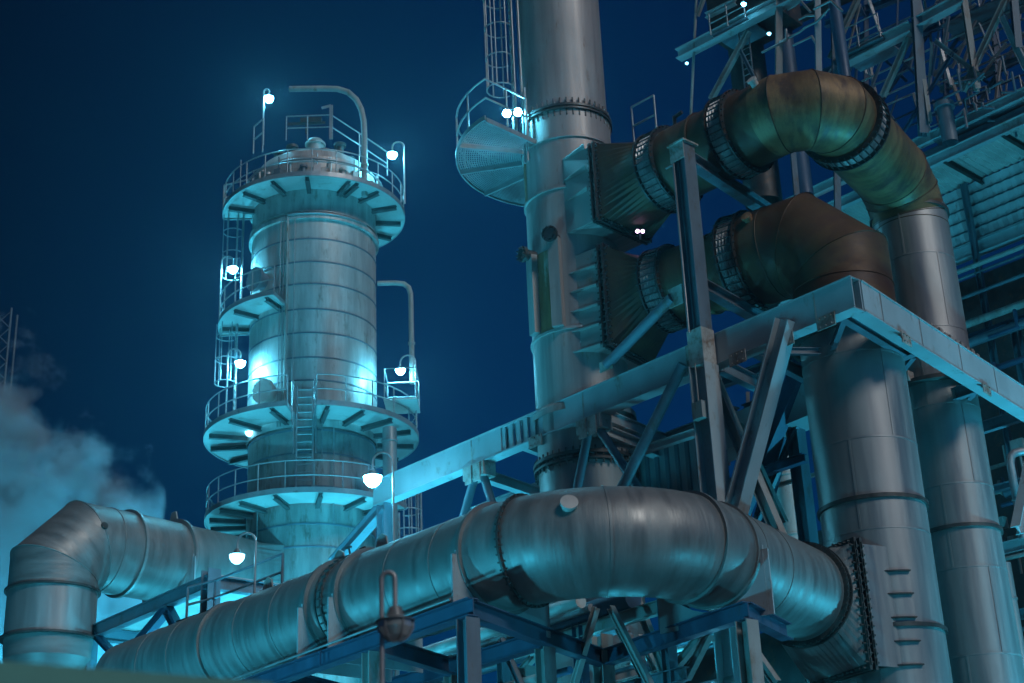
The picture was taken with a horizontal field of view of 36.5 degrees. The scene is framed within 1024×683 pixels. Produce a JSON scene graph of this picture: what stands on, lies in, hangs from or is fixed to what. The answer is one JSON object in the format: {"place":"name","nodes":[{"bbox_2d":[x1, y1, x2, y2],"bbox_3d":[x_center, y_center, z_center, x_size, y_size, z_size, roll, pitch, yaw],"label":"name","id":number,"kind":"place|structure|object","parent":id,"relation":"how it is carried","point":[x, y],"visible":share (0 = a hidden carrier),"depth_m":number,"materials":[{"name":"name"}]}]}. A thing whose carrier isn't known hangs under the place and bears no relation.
{"place":"outdoors","nodes":[
{"label":"outdoors","id":0,"kind":"place"},
{"bbox_2d":[0,661,272,682],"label":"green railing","id":1,"kind":"object","parent":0,"point":[15,672],"visible":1,"depth_m":6.29,"materials":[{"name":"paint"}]},
{"bbox_2d":[0,0,1023,682],"label":"sky","id":2,"kind":"structure","parent":0,"point":[124,124],"materials":[{"name":"blue"}]},
{"bbox_2d":[764,87,1023,636],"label":"process building","id":3,"kind":"structure","parent":0,"point":[986,216],"depth_m":59.85,"materials":[{"name":"paint"}]},
{"bbox_2d":[675,0,1023,210],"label":"lattice structure","id":4,"kind":"object","parent":3,"relation":"on","point":[737,31],"visible":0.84,"depth_m":61.72,"materials":[{"name":"paint"}]},
{"label":"ground","id":5,"kind":"structure","parent":0,"visible":0},
{"bbox_2d":[0,307,17,509],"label":"lattice mast","id":6,"kind":"object","parent":5,"relation":"on","point":[4,384],"visible":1,"depth_m":183.54,"materials":[{"name":"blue metal"}]},
{"bbox_2d":[0,500,284,667],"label":"elbow duct","id":7,"kind":"object","parent":5,"relation":"on","point":[71,562],"visible":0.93,"depth_m":51.17,"materials":[{"name":"metal"}]},
{"bbox_2d":[86,567,278,667],"bbox_3d":[-9.909,14.523,46.280,3.211,13.650,8.146,16,-29,-37],"label":"pipe support","id":8,"kind":"object","parent":5,"relation":"on","point":[165,609],"visible":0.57,"depth_m":47.64,"materials":[{"name":"blue metal"}]},
{"bbox_2d":[176,553,283,621],"bbox_3d":[-7.427,12.259,40.598,3.673,13.174,0.871,-17,-27,31],"label":"railing","id":9,"kind":"object","parent":8,"relation":"on","point":[214,597],"visible":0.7,"depth_m":43.37,"materials":[{"name":"metal"}]},
{"bbox_2d":[228,532,256,592],"bbox_3d":[-7.072,11.554,39.772,0.769,13.797,0.468,-3,-23,0],"label":"street lamp","id":10,"kind":"object","parent":5,"relation":"on","point":[236,556],"visible":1,"depth_m":42.12,"materials":[{"name":"glass"}]},
{"bbox_2d":[203,104,421,682],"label":"distillation column","id":11,"kind":"structure","parent":5,"relation":"on","point":[313,417],"depth_m":60.83,"materials":[{"name":"grey metal"}]},
{"bbox_2d":[219,255,237,316],"bbox_3d":[-11.510,-2.199,63.068,0.726,2.900,0.423,-3,-23,0],"label":"walkway lamp","id":12,"kind":"object","parent":11,"relation":"attached to","point":[232,267],"visible":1,"depth_m":63.24,"materials":[{"name":"metal"}]},
{"bbox_2d":[225,348,245,412],"bbox_3d":[-10.744,1.631,60.343,0.747,2.996,0.423,-3,-23,0],"label":"walkway lamp","id":13,"kind":"object","parent":11,"relation":"attached to","point":[240,362],"visible":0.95,"depth_m":60.54,"materials":[{"name":"metal"}]},
{"bbox_2d":[245,431,252,436],"bbox_3d":[-10.182,3.530,60.179,0.357,0.328,0.357,-3,-23,0],"label":"walkway lamp","id":14,"kind":"object","parent":11,"relation":"hanging from","point":[248,433],"visible":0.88,"depth_m":60.06,"materials":[{"name":"glass"}]},
{"bbox_2d":[262,89,273,151],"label":"walkway lamp","id":15,"kind":"object","parent":11,"relation":"attached to","point":[268,98],"visible":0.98,"depth_m":67.57,"materials":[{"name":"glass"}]},
{"bbox_2d":[289,86,367,197],"bbox_3d":[-7.618,-8.332,64.376,3.324,5.411,0.328,-3,-23,0],"label":"vent pipe","id":16,"kind":"object","parent":11,"relation":"attached to","point":[359,106],"visible":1,"depth_m":64.89,"materials":[{"name":"metal"}]},
{"bbox_2d":[377,280,414,384],"bbox_3d":[-4.683,-0.398,62.938,1.511,4.610,0.299,-3,-23,0],"label":"vent pipe","id":17,"kind":"object","parent":11,"relation":"attached to","point":[408,288],"visible":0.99,"depth_m":63.09,"materials":[{"name":"metal"}]},
{"bbox_2d":[387,141,405,203],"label":"walkway lamp","id":18,"kind":"object","parent":11,"relation":"attached to","point":[391,154],"visible":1,"depth_m":65.22,"materials":[{"name":"metal"}]},
{"bbox_2d":[395,354,416,424],"bbox_3d":[-4.170,1.892,61.197,0.836,2.994,0.401,-3,-23,0],"label":"walkway lamp","id":19,"kind":"object","parent":11,"relation":"attached to","point":[400,371],"visible":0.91,"depth_m":61.43,"materials":[{"name":"metal"}]},
{"bbox_2d":[363,451,395,675],"bbox_3d":[-3.745,11.344,44.145,0.956,17.334,0.602,-3,-23,0],"label":"street lamp","id":20,"kind":"object","parent":5,"relation":"on","point":[372,478],"visible":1,"depth_m":47.02,"materials":[{"name":"metal"}]},
{"bbox_2d":[381,426,399,675],"bbox_3d":[-4.174,13.251,54.208,0.637,21.725,0.637,-3,-23,0],"label":"drain pipe","id":21,"kind":"object","parent":5,"relation":"on","point":[389,441],"visible":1,"depth_m":57.85,"materials":[{"name":"metal"}]},
{"bbox_2d":[376,570,414,682],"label":"street lamp","id":22,"kind":"object","parent":5,"relation":"on","point":[395,624],"visible":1,"depth_m":13.55,"materials":[{"name":"metal"}]},
{"bbox_2d":[232,597,793,682],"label":"support frame","id":23,"kind":"object","parent":5,"relation":"on","point":[468,617],"visible":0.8,"depth_m":33.24,"materials":[{"name":"blue metal"}]},
{"bbox_2d":[96,486,902,682],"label":"flue duct","id":24,"kind":"object","parent":23,"relation":"on","point":[531,557],"visible":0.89,"depth_m":33.56,"materials":[{"name":"metal"}]},
{"bbox_2d":[455,0,652,682],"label":"exhaust stack","id":25,"kind":"object","parent":5,"relation":"on","point":[550,186],"visible":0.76,"depth_m":47.08,"materials":[{"name":"paint"}]},
{"bbox_2d":[502,108,521,128],"bbox_3d":[0.026,-6.994,48.843,0.638,0.749,0.297,-5,-23,7],"label":"floodlight","id":26,"kind":"object","parent":25,"relation":"attached to","point":[513,113],"visible":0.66,"depth_m":48.87,"materials":[{"name":"glass"}]},
{"bbox_2d":[511,439,698,674],"bbox_3d":[2.922,11.514,44.323,0.300,16.625,9.400,17,-30,-38],"label":"stack housing","id":27,"kind":"object","parent":5,"relation":"on","point":[673,467],"visible":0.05,"depth_m":44.98,"materials":[{"name":"paint"}]},
{"bbox_2d":[423,597,839,682],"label":"pipe rack","id":28,"kind":"object","parent":5,"relation":"on","point":[583,620],"visible":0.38,"depth_m":36.50,"materials":[{"name":"grey metal"}]},
{"bbox_2d":[328,137,1023,682],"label":"steel platform","id":29,"kind":"structure","parent":5,"relation":"on","point":[766,443],"depth_m":41.58,"materials":[{"name":"paint"}]},
{"bbox_2d":[604,192,895,360],"bbox_3d":[6.717,-1.601,43.525,8.127,4.318,2.935,-18,-28,33],"label":"burnt duct","id":30,"kind":"object","parent":29,"relation":"on","point":[768,257],"visible":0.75,"depth_m":42.45,"materials":[{"name":"metal"}]},
{"bbox_2d":[724,383,808,465],"bbox_3d":[6.478,2.662,44.297,1.050,1.100,8.870,14,-28,-34],"label":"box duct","id":31,"kind":"object","parent":29,"relation":"attached to","point":[798,416],"visible":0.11,"depth_m":42.19,"materials":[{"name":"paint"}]},
{"bbox_2d":[1006,447,1023,539],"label":"hooked pipe","id":32,"kind":"object","parent":29,"relation":"attached to","point":[1012,455],"visible":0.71,"depth_m":48.92,"materials":[{"name":"silver metal"}]},
{"bbox_2d":[776,456,797,538],"bbox_3d":[9.583,12.144,48.991,0.896,18.578,0.896,-3,-23,0],"label":"silver pipe","id":33,"kind":"object","parent":5,"relation":"on","point":[784,494],"visible":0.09,"depth_m":51.47,"materials":[{"name":"silver metal"}]},
{"bbox_2d":[800,326,952,682],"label":"riser pipe","id":34,"kind":"object","parent":5,"relation":"on","point":[868,474],"visible":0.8,"depth_m":38.56,"materials":[{"name":"metal"}]},
{"bbox_2d":[869,199,1023,682],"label":"riser pipe","id":35,"kind":"object","parent":5,"relation":"on","point":[978,613],"visible":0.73,"depth_m":42.73,"materials":[{"name":"metal"}]},
{"bbox_2d":[595,68,949,238],"bbox_3d":[7.769,-6.015,45.400,10.539,4.250,7.090,-3,-23,0],"label":"burnt duct","id":36,"kind":"object","parent":35,"relation":"on","point":[850,132],"visible":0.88,"depth_m":43.56,"materials":[{"name":"metal"}]},
{"bbox_2d":[635,229,644,239],"bbox_3d":[3.826,-3.203,46.379,0.279,0.325,0.147,0,-23,-6],"label":"floodlight","id":37,"kind":"object","parent":36,"relation":"attached to","point":[640,231],"visible":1,"depth_m":46.38,"materials":[{"name":"glass"}]},
{"bbox_2d":[1006,562,1023,665],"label":"edge pipe","id":38,"kind":"object","parent":5,"relation":"on","point":[1015,604],"visible":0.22,"depth_m":47.62,"materials":[{"name":"metal"}]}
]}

